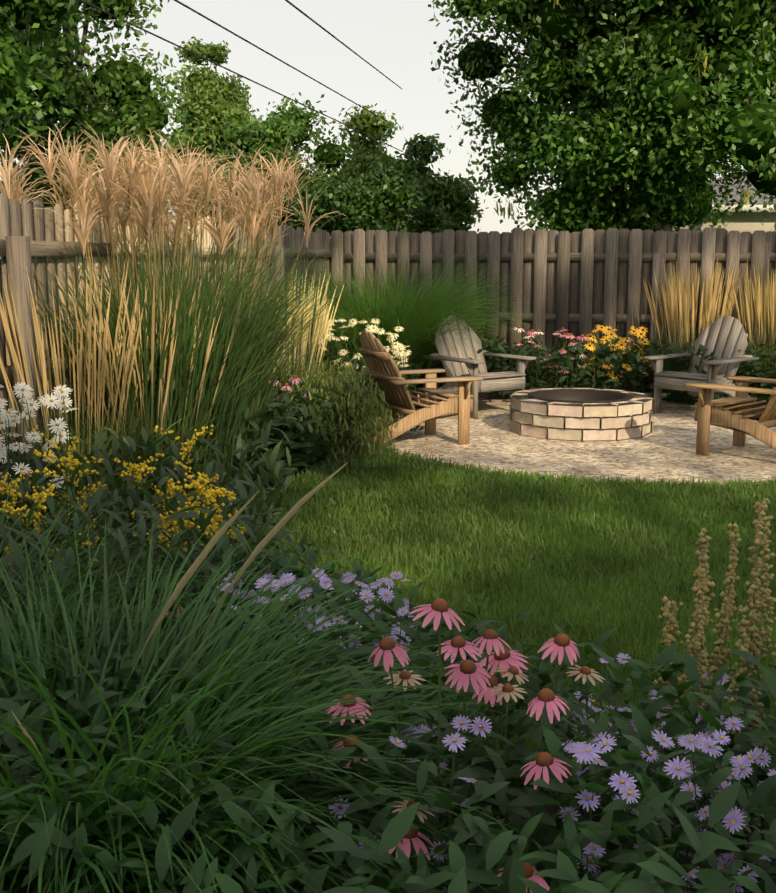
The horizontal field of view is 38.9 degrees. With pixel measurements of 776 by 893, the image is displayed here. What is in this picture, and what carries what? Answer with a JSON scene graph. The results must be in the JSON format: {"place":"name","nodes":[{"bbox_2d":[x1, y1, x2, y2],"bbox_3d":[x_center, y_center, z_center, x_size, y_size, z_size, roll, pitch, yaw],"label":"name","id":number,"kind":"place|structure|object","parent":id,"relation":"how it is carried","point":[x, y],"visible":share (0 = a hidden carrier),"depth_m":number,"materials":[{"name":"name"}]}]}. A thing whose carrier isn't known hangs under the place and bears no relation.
{"place":"outdoors","nodes":[
{"label":"outdoors","id":0,"kind":"place"},
{"bbox_2d":[79,0,402,151],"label":"power lines","id":1,"kind":"object","parent":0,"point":[214,22],"visible":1,"depth_m":16.74,"materials":[{"name":"black metal"}]},
{"bbox_2d":[3,393,719,652],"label":"bed soil","id":2,"kind":"structure","parent":0,"point":[483,397],"depth_m":8.06,"materials":[{"name":"brown soil"}]},
{"bbox_2d":[0,335,775,892],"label":"flowering plants","id":3,"kind":"object","parent":2,"relation":"on","point":[282,445],"visible":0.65,"depth_m":2.64,"materials":[{"name":"green plant"}]},
{"bbox_2d":[0,121,775,892],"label":"ornamental grasses","id":4,"kind":"object","parent":2,"relation":"on","point":[186,353],"visible":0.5,"depth_m":5.79,"materials":[{"name":"plant"}]},
{"bbox_2d":[0,318,775,892],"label":"flowers","id":5,"kind":"object","parent":2,"relation":"on","point":[752,644],"visible":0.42,"depth_m":2.98,"materials":[{"name":"multicoloured plant"}]},
{"bbox_2d":[2,287,725,521],"bbox_3d":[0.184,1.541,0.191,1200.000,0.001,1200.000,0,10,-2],"label":"lawn","id":6,"kind":"structure","parent":0,"point":[663,394],"depth_m":12.72,"materials":[{"name":"green plant"}]},
{"bbox_2d":[0,0,202,301],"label":"tree","id":7,"kind":"object","parent":6,"relation":"on","point":[121,86],"depth_m":20.60,"materials":[{"name":"green plant"}]},
{"bbox_2d":[0,195,339,550],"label":"fence","id":8,"kind":"object","parent":6,"relation":"on","point":[21,248],"visible":0.25,"depth_m":6.24,"materials":[{"name":"brown wood"}]},
{"bbox_2d":[172,161,236,222],"bbox_3d":[-4.678,-6.732,35.028,4.479,4.682,2.555,0,10,-2],"label":"tree","id":9,"kind":"object","parent":6,"relation":"on","point":[218,172],"depth_m":34.59,"materials":[{"name":"green plant"}]},
{"bbox_2d":[161,35,263,218],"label":"tree","id":10,"kind":"object","parent":6,"relation":"on","point":[220,98],"depth_m":43.91,"materials":[{"name":"green plant"}]},
{"bbox_2d":[208,92,362,223],"bbox_3d":[-2.277,-5.397,25.134,3.521,5.386,2.579,-4,11,-22],"label":"tree","id":11,"kind":"object","parent":6,"relation":"on","point":[275,131],"depth_m":24.63,"materials":[{"name":"green plant"}]},
{"bbox_2d":[259,151,458,242],"bbox_3d":[-0.700,-4.268,23.302,4.482,3.778,2.723,0,10,-2],"label":"tree","id":12,"kind":"object","parent":6,"relation":"on","point":[369,202],"depth_m":22.66,"materials":[{"name":"green plant"}]},
{"bbox_2d":[325,103,402,181],"bbox_3d":[-0.686,-7.170,33.088,3.040,6.130,2.925,0,10,-2],"label":"tree","id":13,"kind":"object","parent":6,"relation":"on","point":[374,126],"visible":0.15,"depth_m":32.34,"materials":[{"name":"green plant"}]},
{"bbox_2d":[366,133,491,233],"bbox_3d":[0.980,-5.645,28.205,3.495,4.673,2.653,0,10,-2],"label":"tree","id":14,"kind":"object","parent":6,"relation":"on","point":[456,193],"depth_m":27.69,"materials":[{"name":"green plant"}]},
{"bbox_2d":[330,227,775,394],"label":"fence","id":15,"kind":"object","parent":6,"relation":"on","point":[586,282],"visible":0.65,"depth_m":12.39,"materials":[{"name":"brown wood"}]},
{"bbox_2d":[373,399,775,486],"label":"patio gravel","id":16,"kind":"structure","parent":6,"relation":"on","point":[666,448],"depth_m":8.85,"materials":[{"name":"beige gravel"}]},
{"bbox_2d":[331,330,483,452],"bbox_3d":[0.135,-0.504,9.193,1.100,0.956,0.840,-5,11,-25],"label":"chair","id":17,"kind":"object","parent":16,"relation":"on","point":[432,401],"visible":0.94,"depth_m":9.09,"materials":[{"name":"brown wood"}]},
{"bbox_2d":[424,316,535,418],"bbox_3d":[0.841,-0.829,11.080,0.840,0.956,1.100,-7,12,-34],"label":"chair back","id":18,"kind":"object","parent":16,"relation":"on","point":[456,361],"visible":0.77,"depth_m":11.03,"materials":[{"name":"grey wood"}]},
{"bbox_2d":[509,388,652,441],"bbox_3d":[1.734,-0.300,9.921,1.290,0.321,1.288,0,10,-2],"label":"fire pit","id":19,"kind":"object","parent":16,"relation":"on","point":[582,422],"visible":0.88,"depth_m":9.41,"materials":[{"name":"stone"}]},
{"bbox_2d":[643,316,758,413],"bbox_3d":[3.207,-0.815,11.001,1.100,0.956,0.840,-9,13,-41],"label":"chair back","id":20,"kind":"object","parent":16,"relation":"on","point":[729,333],"visible":0.88,"depth_m":10.97,"materials":[{"name":"grey wood"}]},
{"bbox_2d":[684,376,775,455],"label":"chair","id":21,"kind":"object","parent":16,"relation":"on","point":[740,412],"visible":1,"depth_m":8.57,"materials":[{"name":"brown wood"}]},
{"bbox_2d":[673,168,775,233],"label":"neighbour house","id":22,"kind":"structure","parent":6,"relation":"on","point":[752,221],"depth_m":26.66,"materials":[{"name":"beige"}]},
{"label":"tree trunk","id":23,"kind":"object","parent":6,"relation":"on","visible":0},
{"bbox_2d":[0,0,143,145],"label":"tree","id":24,"kind":"object","parent":23,"relation":"attached to","point":[23,17],"visible":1,"depth_m":12.12,"materials":[{"name":"green plant"}]},
{"bbox_2d":[0,0,742,257],"label":"sky","id":25,"kind":"structure","parent":0,"point":[396,37],"materials":[{"name":"white"}]},
{"bbox_2d":[0,443,775,827],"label":"lawn","id":26,"kind":"structure","parent":0,"point":[582,559],"depth_m":5.74,"materials":[{"name":"green plant"}]},
{"bbox_2d":[177,645,768,892],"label":"bed soil","id":27,"kind":"structure","parent":0,"point":[585,815],"depth_m":3.03,"materials":[{"name":"brown soil"}]},
{"bbox_2d":[528,389,633,402],"bbox_3d":[1.734,-0.331,9.916,0.940,0.268,0.940,0,10,-2],"label":"bowl","id":28,"kind":"object","parent":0,"point":[580,395],"visible":0.42,"depth_m":10.23,"materials":[{"name":"grey metal"}]},
{"bbox_2d":[428,0,775,233],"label":"maple tree","id":29,"kind":"object","parent":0,"point":[661,82],"depth_m":18.17,"materials":[{"name":"green plant"}]}
]}

